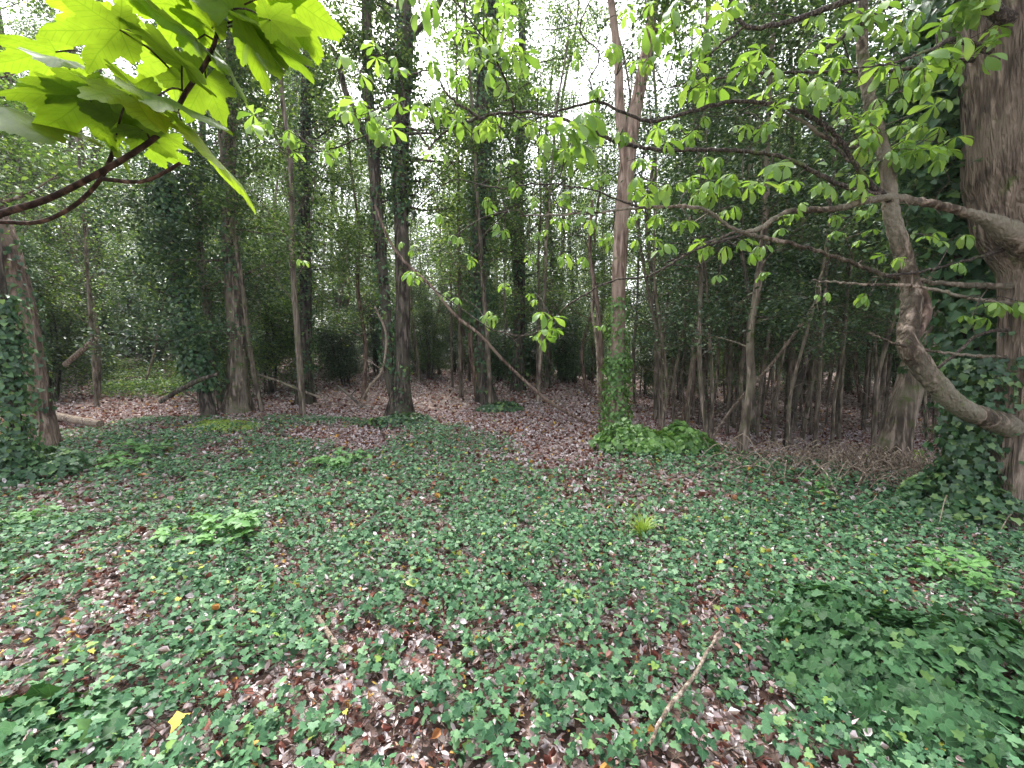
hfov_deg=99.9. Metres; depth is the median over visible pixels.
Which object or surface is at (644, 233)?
woodland tree
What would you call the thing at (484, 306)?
young tree
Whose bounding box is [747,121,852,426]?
thicket stem
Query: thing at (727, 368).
young tree
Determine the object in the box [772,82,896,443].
thicket stem
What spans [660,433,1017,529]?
brushwood heap
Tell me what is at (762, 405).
young tree
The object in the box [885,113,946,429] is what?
thicket stem
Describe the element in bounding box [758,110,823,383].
woodland tree
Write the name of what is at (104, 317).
tree
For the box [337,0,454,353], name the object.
woodland tree
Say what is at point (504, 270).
young tree
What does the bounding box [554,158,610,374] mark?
woodland tree
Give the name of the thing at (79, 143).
woodland tree
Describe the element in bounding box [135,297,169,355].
understorey shrub
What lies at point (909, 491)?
ivy mound
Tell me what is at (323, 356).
understorey shrub
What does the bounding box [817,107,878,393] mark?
woodland tree
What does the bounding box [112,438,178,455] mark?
elder seedling
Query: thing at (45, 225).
woodland tree
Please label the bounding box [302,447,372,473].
elder seedling
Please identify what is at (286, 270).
understorey shrub
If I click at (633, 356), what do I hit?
young tree
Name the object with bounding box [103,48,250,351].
woodland tree
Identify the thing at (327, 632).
fallen stick
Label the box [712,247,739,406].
thicket stem
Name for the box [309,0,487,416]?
twin trunk tree
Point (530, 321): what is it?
understorey shrub
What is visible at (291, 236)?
young tree
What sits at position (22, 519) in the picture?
elder seedling
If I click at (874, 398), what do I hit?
thicket stem
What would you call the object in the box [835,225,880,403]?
woodland tree
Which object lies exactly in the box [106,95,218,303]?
woodland tree
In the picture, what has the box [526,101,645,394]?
woodland tree
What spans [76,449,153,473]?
elder seedling
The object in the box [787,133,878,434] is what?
thicket stem
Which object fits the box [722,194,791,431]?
thicket stem
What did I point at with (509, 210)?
young tree
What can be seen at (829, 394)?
thicket stem
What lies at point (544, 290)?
young tree
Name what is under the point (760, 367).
young tree
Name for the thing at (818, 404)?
thicket stem
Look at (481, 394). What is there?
rough ivy tree
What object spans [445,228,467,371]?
young tree
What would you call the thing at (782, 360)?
thicket stem
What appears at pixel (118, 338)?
understorey shrub
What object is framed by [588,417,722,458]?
ivy mound
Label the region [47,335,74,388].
understorey shrub
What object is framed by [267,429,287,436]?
fallen stick
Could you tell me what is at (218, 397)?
woodland tree
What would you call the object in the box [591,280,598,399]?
bare sapling
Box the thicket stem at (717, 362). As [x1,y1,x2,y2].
[674,1,783,429]
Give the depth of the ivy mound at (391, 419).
8.68 m
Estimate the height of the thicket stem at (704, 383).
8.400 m
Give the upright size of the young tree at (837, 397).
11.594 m
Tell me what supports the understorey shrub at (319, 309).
on the ground
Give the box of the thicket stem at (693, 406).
[672,129,737,415]
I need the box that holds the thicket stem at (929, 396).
[927,261,944,418]
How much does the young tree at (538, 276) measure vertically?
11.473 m
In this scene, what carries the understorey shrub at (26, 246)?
on the ground
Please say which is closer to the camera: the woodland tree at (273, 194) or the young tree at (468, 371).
the young tree at (468, 371)
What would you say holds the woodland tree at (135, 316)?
on the ground
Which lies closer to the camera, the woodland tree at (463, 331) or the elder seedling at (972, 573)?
the elder seedling at (972, 573)
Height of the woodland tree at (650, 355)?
12.617 m
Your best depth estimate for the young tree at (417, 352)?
18.23 m
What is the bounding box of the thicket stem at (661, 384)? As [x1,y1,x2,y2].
[575,1,710,427]
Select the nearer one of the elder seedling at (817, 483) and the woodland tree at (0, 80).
the elder seedling at (817, 483)
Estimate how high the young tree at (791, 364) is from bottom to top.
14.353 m
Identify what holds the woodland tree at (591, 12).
on the ground
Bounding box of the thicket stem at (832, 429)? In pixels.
[774,84,902,452]
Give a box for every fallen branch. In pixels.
[62,337,96,366]
[249,368,322,398]
[337,385,362,407]
[711,301,818,438]
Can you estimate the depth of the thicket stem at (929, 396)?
12.99 m
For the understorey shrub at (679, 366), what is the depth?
16.82 m
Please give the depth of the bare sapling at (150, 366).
9.57 m
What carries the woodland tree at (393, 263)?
on the ground
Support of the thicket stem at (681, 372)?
on the ground
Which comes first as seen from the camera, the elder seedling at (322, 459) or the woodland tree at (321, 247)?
the elder seedling at (322, 459)
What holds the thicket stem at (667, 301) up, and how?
on the ground
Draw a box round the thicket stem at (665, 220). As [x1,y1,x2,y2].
[626,179,689,396]
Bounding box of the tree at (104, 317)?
[34,0,140,377]
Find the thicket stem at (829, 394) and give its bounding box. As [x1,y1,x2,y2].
[802,201,867,424]
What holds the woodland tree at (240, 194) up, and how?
on the ground
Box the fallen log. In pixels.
[26,412,103,426]
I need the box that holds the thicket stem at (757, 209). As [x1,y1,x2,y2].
[686,78,794,407]
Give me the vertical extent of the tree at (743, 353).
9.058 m
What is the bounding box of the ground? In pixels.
[0,348,1023,767]
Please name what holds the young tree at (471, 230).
on the ground
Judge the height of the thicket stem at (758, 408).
8.488 m
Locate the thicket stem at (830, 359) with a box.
[822,249,866,404]
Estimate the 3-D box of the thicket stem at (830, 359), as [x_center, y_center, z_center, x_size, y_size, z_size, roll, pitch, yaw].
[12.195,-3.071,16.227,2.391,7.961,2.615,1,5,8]
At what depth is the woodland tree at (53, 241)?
18.58 m
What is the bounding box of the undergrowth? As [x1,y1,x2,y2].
[89,356,187,397]
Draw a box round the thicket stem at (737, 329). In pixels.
[719,171,769,408]
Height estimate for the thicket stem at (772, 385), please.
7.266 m
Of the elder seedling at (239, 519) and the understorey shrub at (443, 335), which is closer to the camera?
the elder seedling at (239, 519)
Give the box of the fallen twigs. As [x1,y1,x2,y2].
[0,367,1023,767]
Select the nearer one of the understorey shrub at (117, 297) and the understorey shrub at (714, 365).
the understorey shrub at (714, 365)
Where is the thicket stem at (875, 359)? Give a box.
[810,108,918,431]
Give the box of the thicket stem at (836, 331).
[824,216,866,393]
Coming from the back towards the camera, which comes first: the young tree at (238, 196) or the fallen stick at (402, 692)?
the young tree at (238, 196)
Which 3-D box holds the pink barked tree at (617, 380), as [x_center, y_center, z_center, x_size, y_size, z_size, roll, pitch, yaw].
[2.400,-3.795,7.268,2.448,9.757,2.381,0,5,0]
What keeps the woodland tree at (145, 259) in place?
on the ground
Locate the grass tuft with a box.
[620,509,661,540]
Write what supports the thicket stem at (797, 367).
on the ground
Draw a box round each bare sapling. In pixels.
[145,290,165,379]
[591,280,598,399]
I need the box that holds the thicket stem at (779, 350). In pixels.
[762,274,807,392]
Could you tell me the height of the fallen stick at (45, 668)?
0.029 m
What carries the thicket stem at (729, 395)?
on the ground
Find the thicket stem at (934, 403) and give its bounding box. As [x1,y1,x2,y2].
[895,274,987,455]
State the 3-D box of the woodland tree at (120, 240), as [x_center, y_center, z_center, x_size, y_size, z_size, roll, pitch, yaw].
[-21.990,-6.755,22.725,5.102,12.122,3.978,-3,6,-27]
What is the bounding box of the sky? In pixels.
[0,0,916,339]
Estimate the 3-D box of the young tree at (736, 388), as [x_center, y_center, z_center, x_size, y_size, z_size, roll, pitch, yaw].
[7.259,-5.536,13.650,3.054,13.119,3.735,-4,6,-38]
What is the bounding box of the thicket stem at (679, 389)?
[656,234,707,400]
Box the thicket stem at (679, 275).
[654,175,720,399]
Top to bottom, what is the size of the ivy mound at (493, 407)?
0.377 m
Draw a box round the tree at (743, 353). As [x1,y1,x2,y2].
[674,0,854,423]
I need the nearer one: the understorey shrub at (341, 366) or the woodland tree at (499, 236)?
the understorey shrub at (341, 366)
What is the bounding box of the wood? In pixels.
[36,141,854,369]
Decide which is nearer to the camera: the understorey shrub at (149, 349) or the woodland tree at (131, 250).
the understorey shrub at (149, 349)
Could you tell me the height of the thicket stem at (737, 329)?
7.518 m
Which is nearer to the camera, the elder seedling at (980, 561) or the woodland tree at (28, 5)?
the elder seedling at (980, 561)
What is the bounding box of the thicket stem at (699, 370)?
[637,1,793,437]
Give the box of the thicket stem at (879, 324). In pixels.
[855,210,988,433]
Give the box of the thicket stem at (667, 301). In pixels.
[626,154,689,411]
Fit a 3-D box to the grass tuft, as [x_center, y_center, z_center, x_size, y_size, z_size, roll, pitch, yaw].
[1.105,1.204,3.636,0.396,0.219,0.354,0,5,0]
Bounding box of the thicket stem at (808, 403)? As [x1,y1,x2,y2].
[755,3,903,439]
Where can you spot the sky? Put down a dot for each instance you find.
(603, 75)
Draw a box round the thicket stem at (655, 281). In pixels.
[601,72,712,430]
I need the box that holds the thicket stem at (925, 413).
[862,143,931,439]
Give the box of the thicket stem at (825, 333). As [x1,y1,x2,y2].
[796,175,860,412]
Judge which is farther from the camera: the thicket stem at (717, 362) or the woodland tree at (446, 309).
the woodland tree at (446, 309)
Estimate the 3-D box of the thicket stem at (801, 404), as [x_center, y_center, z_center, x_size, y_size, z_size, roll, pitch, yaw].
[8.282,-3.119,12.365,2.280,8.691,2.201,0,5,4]
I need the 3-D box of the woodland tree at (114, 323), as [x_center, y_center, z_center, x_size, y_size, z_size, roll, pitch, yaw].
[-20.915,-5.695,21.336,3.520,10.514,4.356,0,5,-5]
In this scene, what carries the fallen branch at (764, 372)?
on the ground
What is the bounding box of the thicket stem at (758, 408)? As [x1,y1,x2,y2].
[694,61,828,437]
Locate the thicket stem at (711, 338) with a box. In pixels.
[687,219,744,392]
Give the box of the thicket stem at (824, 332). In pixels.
[800,165,855,408]
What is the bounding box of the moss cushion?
[180,419,262,432]
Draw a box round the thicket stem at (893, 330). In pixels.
[853,227,929,402]
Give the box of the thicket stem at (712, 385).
[658,28,768,439]
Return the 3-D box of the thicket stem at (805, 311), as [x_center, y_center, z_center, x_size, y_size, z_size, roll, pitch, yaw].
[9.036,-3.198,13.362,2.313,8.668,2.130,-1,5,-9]
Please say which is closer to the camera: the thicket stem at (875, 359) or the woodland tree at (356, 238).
the thicket stem at (875, 359)
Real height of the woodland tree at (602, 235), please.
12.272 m
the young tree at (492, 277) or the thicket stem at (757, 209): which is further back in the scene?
the young tree at (492, 277)
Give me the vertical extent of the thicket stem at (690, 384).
8.334 m
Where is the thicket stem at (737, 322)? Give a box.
[713,172,782,404]
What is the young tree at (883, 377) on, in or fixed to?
on the ground
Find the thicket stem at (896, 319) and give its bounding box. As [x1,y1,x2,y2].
[863,222,992,423]
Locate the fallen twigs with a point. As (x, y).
(454, 582)
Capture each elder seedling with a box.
[0,505,65,528]
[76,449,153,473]
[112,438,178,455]
[149,509,267,548]
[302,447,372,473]
[800,475,840,500]
[898,545,996,583]
[950,568,1019,604]
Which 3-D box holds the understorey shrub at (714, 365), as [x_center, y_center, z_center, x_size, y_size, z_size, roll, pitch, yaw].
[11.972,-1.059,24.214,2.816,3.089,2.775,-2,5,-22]
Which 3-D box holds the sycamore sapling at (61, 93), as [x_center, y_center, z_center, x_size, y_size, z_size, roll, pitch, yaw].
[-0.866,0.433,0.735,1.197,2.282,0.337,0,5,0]
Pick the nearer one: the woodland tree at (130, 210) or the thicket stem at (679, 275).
the thicket stem at (679, 275)
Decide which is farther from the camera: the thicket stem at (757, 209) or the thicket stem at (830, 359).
the thicket stem at (830, 359)
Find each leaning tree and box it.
[0,4,120,447]
[769,0,951,466]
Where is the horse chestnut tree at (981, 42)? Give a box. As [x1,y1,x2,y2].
[219,0,1023,530]
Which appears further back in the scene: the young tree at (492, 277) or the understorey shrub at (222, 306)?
the young tree at (492, 277)
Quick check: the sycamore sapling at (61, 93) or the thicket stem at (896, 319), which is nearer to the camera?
the sycamore sapling at (61, 93)
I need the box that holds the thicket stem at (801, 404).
[759,122,850,420]
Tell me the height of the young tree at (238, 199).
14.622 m
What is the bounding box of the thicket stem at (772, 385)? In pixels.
[724,149,810,429]
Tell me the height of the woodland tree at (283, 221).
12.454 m
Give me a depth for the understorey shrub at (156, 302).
26.96 m
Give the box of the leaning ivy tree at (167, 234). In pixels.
[58,132,269,416]
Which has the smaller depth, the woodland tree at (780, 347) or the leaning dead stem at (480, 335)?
the leaning dead stem at (480, 335)
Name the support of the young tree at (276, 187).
on the ground
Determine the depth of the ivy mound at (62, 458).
5.60 m
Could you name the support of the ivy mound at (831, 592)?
on the ground
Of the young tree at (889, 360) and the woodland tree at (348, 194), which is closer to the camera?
the young tree at (889, 360)
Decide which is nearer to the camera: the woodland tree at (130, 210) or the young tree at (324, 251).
the young tree at (324, 251)
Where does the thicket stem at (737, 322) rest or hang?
on the ground
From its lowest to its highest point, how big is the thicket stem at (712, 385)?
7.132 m
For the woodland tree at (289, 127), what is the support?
on the ground
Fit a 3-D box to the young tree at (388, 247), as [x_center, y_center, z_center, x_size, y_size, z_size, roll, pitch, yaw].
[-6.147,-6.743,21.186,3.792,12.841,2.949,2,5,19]
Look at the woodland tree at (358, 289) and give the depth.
12.29 m
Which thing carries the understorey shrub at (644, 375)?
on the ground
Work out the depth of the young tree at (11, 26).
13.55 m
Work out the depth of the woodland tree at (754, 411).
10.53 m
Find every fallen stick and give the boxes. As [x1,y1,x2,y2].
[1,658,94,679]
[20,466,67,484]
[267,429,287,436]
[306,604,349,656]
[379,687,462,700]
[458,648,483,663]
[648,630,720,746]
[756,561,799,592]
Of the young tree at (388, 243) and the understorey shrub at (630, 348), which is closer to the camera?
the young tree at (388, 243)
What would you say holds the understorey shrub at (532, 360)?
on the ground
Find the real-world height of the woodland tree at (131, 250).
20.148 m
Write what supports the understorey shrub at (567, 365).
on the ground
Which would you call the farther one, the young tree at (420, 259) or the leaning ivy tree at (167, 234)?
the young tree at (420, 259)
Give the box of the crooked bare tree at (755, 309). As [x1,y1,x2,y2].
[644,0,882,455]
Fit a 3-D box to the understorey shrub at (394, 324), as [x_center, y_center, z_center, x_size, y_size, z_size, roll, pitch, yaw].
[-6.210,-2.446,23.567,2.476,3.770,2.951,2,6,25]
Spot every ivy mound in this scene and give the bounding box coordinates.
[0,443,95,489]
[0,681,141,767]
[358,412,438,430]
[476,399,523,413]
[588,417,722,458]
[760,596,1023,767]
[764,579,954,674]
[890,456,1023,530]
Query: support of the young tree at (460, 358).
on the ground
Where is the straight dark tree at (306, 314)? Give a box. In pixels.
[212,0,371,404]
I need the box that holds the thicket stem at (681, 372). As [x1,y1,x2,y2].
[657,201,722,405]
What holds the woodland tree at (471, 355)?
on the ground
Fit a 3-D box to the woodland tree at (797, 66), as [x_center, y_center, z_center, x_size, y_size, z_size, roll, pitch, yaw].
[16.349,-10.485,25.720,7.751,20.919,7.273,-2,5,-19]
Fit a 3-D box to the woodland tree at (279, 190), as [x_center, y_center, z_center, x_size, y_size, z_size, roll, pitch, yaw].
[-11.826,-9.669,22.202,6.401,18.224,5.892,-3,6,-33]
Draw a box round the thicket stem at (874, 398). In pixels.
[812,0,988,450]
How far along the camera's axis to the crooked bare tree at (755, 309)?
5.72 m
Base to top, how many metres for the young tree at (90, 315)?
10.112 m
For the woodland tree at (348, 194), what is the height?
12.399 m
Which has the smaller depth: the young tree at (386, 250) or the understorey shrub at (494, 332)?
the young tree at (386, 250)
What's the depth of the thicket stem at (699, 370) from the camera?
7.70 m
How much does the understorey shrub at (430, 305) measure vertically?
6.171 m
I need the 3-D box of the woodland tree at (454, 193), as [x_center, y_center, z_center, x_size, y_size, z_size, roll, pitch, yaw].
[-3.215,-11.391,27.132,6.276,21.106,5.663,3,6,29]
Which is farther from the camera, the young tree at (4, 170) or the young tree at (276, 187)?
the young tree at (276, 187)
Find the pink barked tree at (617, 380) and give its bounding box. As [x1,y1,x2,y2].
[597,0,718,431]
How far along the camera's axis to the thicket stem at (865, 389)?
11.03 m
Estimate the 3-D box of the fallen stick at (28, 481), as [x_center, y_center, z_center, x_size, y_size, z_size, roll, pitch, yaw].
[-6.214,1.206,5.740,0.081,0.065,0.949,-1,5,-16]
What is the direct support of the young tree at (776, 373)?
on the ground
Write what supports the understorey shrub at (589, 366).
on the ground
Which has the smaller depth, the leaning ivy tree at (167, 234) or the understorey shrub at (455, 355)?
the leaning ivy tree at (167, 234)
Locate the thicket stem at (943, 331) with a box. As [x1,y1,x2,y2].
[899,180,987,450]
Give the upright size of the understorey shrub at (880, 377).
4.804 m
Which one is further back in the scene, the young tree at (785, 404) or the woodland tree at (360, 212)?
the woodland tree at (360, 212)
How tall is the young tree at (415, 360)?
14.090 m
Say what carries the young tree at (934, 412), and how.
on the ground
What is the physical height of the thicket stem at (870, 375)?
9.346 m
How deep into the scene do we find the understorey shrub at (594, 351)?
26.55 m
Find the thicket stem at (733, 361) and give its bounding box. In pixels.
[708,225,774,402]
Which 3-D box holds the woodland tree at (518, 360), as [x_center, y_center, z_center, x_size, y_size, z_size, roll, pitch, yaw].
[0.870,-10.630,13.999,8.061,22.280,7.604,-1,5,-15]
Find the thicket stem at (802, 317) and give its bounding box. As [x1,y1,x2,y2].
[755,123,844,429]
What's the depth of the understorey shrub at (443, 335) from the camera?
28.32 m
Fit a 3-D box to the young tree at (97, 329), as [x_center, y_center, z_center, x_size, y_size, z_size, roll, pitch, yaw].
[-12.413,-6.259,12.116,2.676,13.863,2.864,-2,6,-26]
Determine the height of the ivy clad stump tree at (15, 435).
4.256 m
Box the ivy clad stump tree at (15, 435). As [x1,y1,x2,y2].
[0,236,48,480]
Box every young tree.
[0,1,121,389]
[0,5,71,238]
[0,10,57,251]
[0,29,89,312]
[0,138,15,206]
[1,18,120,338]
[3,1,130,399]
[5,9,131,406]
[171,23,290,412]
[171,46,278,318]
[191,135,260,251]
[195,146,253,319]
[203,0,361,417]
[238,68,329,381]
[243,159,279,323]
[255,71,342,312]
[313,161,344,370]
[347,131,425,356]
[352,131,424,321]
[352,153,410,362]
[372,130,445,383]
[376,73,438,376]
[390,0,520,397]
[408,0,562,403]
[408,190,443,351]
[410,96,472,386]
[426,28,511,381]
[443,96,509,317]
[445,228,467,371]
[462,239,503,333]
[487,0,610,402]
[489,134,533,378]
[493,35,559,324]
[499,25,585,395]
[544,2,675,395]
[573,144,633,383]
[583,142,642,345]
[584,0,723,420]
[601,0,678,403]
[629,156,674,388]
[663,0,798,427]
[682,0,800,409]
[713,0,889,431]
[727,5,827,416]
[736,50,787,382]
[740,23,889,420]
[774,360,778,381]
[788,1,908,436]
[831,0,917,426]
[845,0,939,437]
[868,235,917,417]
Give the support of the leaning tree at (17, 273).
on the ground
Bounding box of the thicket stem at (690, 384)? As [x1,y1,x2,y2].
[635,36,763,426]
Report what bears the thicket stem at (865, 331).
on the ground
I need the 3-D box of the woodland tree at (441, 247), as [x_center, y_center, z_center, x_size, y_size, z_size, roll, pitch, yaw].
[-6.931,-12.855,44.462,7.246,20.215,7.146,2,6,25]
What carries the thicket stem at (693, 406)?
on the ground
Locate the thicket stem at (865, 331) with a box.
[828,215,892,415]
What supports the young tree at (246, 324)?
on the ground
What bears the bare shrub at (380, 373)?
on the ground
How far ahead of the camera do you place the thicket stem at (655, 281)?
7.83 m
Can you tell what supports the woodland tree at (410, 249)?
on the ground
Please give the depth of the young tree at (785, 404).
11.65 m
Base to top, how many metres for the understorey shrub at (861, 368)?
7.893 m
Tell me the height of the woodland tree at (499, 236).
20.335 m
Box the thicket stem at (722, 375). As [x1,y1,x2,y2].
[715,254,738,402]
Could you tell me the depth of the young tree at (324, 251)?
22.32 m
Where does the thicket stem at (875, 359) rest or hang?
on the ground
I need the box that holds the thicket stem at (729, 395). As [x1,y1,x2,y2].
[694,107,799,434]
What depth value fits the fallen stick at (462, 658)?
2.23 m
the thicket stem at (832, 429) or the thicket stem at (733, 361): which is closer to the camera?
the thicket stem at (832, 429)
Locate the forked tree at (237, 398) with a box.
[93,16,334,414]
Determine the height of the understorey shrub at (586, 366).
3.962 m
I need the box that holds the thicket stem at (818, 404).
[763,1,897,453]
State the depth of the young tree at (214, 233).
19.26 m
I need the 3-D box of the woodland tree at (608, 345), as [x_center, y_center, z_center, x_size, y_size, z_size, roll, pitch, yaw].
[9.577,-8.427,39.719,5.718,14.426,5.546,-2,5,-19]
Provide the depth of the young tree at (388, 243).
24.22 m
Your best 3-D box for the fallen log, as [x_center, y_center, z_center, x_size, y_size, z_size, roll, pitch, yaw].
[-9.413,0.700,9.068,2.849,0.222,0.237,2,5,22]
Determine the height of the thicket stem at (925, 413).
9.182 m
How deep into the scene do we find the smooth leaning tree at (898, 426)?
5.76 m
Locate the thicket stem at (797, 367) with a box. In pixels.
[759,83,898,450]
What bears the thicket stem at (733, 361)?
on the ground
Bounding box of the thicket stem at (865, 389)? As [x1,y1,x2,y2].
[808,44,920,430]
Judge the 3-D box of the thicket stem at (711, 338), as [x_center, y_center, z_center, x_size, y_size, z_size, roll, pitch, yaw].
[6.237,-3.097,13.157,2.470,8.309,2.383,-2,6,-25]
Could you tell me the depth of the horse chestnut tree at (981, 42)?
3.54 m
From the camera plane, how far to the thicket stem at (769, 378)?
16.18 m
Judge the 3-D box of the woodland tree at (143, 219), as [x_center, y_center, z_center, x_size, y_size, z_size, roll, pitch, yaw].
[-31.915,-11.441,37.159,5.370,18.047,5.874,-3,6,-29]
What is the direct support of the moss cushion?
on the ground
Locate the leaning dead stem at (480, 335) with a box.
[374,205,587,423]
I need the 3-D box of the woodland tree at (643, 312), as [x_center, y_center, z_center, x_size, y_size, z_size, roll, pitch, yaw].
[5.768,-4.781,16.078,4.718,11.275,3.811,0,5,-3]
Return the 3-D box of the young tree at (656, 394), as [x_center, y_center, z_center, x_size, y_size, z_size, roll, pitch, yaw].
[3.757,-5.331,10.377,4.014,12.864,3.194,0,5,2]
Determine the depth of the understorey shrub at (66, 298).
24.66 m
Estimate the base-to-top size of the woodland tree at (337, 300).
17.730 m
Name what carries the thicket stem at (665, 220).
on the ground
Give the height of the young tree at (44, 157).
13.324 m
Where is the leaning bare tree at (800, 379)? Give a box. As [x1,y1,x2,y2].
[756,0,903,446]
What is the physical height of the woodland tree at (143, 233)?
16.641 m
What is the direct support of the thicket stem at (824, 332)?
on the ground
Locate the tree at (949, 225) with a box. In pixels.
[789,0,1013,461]
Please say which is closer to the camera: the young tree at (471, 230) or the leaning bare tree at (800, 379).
the leaning bare tree at (800, 379)
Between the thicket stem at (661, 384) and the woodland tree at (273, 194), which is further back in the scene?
the woodland tree at (273, 194)
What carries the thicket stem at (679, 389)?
on the ground
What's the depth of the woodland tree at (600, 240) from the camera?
33.18 m
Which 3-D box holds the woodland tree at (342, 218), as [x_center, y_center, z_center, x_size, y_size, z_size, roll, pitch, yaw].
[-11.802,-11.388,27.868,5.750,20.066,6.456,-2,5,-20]
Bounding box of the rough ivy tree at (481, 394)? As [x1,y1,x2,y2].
[421,0,573,404]
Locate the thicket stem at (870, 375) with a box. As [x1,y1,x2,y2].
[834,124,896,421]
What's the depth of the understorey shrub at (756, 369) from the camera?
18.97 m
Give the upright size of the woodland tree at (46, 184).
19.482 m
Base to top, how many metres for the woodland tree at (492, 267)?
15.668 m
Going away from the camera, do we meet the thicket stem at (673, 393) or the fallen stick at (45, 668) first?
the fallen stick at (45, 668)
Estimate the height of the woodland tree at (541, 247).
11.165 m
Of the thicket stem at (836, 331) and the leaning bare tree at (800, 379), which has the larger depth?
the thicket stem at (836, 331)
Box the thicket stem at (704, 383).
[660,72,750,424]
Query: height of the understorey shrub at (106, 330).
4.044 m
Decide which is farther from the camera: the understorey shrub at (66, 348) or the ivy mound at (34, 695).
the understorey shrub at (66, 348)
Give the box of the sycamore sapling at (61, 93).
[0,0,345,224]
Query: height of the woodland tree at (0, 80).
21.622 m
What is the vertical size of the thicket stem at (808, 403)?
10.014 m
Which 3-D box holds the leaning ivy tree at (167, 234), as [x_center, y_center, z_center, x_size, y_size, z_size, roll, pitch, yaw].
[-7.440,-2.579,9.265,3.574,6.925,3.980,0,5,0]
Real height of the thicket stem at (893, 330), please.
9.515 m
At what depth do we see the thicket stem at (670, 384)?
15.56 m
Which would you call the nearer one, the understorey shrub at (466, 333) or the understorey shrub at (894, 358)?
the understorey shrub at (894, 358)
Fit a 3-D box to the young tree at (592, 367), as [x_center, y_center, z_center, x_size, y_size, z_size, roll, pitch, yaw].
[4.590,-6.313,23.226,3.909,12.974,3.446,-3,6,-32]
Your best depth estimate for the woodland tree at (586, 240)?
38.95 m
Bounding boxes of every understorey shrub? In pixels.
[1,198,61,400]
[2,350,77,395]
[16,218,131,401]
[44,249,75,361]
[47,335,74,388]
[67,299,123,362]
[104,270,124,333]
[106,295,145,357]
[119,306,142,354]
[127,303,176,364]
[131,266,187,359]
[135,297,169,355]
[161,238,286,398]
[199,234,325,393]
[247,226,298,382]
[275,275,333,372]
[312,301,378,386]
[313,337,358,374]
[320,267,360,357]
[350,254,395,373]
[355,293,375,356]
[391,306,415,361]
[395,285,455,379]
[410,323,444,373]
[416,276,439,338]
[432,272,476,371]
[433,301,457,365]
[452,274,492,359]
[474,308,502,344]
[489,328,530,380]
[496,323,545,378]
[499,295,536,355]
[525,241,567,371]
[542,283,592,383]
[553,305,605,382]
[580,310,607,379]
[581,324,609,380]
[624,298,672,394]
[624,324,636,368]
[642,259,715,399]
[707,282,781,396]
[708,352,732,385]
[770,229,834,397]
[824,273,880,390]
[848,222,932,407]
[864,340,898,384]
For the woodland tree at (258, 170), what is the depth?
26.46 m
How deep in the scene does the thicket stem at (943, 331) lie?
8.96 m
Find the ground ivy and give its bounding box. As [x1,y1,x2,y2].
[0,411,1023,767]
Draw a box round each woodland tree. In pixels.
[0,0,136,328]
[0,0,150,385]
[0,3,79,294]
[0,10,129,375]
[0,72,96,303]
[1,73,81,318]
[13,0,144,299]
[40,175,133,340]
[42,1,308,409]
[60,128,152,357]
[60,144,152,325]
[84,128,148,353]
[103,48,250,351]
[105,144,168,320]
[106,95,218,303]
[118,159,160,313]
[122,206,166,343]
[128,155,197,313]
[187,51,287,323]
[191,39,280,278]
[213,12,374,377]
[213,142,286,333]
[238,41,362,327]
[241,62,345,313]
[246,138,318,323]
[251,48,344,322]
[271,0,393,375]
[286,54,364,309]
[292,10,426,398]
[311,132,393,328]
[312,89,368,338]
[325,128,392,353]
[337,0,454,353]
[345,131,390,297]
[384,191,433,330]
[389,215,430,327]
[409,0,558,393]
[410,111,467,373]
[416,0,662,391]
[416,159,499,364]
[417,24,497,367]
[419,155,454,355]
[432,69,531,380]
[444,156,503,349]
[465,47,526,338]
[488,147,540,336]
[492,185,538,320]
[499,0,612,388]
[508,182,570,348]
[525,0,627,381]
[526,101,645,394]
[526,234,540,339]
[527,84,612,378]
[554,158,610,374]
[567,170,607,318]
[568,115,642,357]
[573,142,644,347]
[587,218,635,366]
[592,113,688,384]
[626,105,714,401]
[627,17,766,408]
[647,0,895,432]
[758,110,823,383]
[761,21,833,378]
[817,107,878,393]
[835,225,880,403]
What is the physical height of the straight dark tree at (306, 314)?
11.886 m
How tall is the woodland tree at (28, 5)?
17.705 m
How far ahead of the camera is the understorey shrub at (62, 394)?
13.84 m
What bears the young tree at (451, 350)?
on the ground
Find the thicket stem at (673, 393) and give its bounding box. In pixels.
[638,44,776,423]
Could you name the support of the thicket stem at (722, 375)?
on the ground
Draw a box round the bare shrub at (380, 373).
[360,307,386,402]
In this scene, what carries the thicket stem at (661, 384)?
on the ground
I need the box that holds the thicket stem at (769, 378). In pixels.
[755,224,789,400]
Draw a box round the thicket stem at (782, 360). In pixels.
[723,85,859,443]
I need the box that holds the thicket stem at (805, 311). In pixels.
[775,134,854,375]
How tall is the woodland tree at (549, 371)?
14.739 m
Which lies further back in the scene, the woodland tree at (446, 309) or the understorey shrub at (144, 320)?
the understorey shrub at (144, 320)
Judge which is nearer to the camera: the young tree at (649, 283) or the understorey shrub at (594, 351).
the young tree at (649, 283)
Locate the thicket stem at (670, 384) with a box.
[639,218,712,402]
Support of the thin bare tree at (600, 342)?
on the ground
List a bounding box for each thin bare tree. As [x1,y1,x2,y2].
[588,199,605,419]
[640,5,756,424]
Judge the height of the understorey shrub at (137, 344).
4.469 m

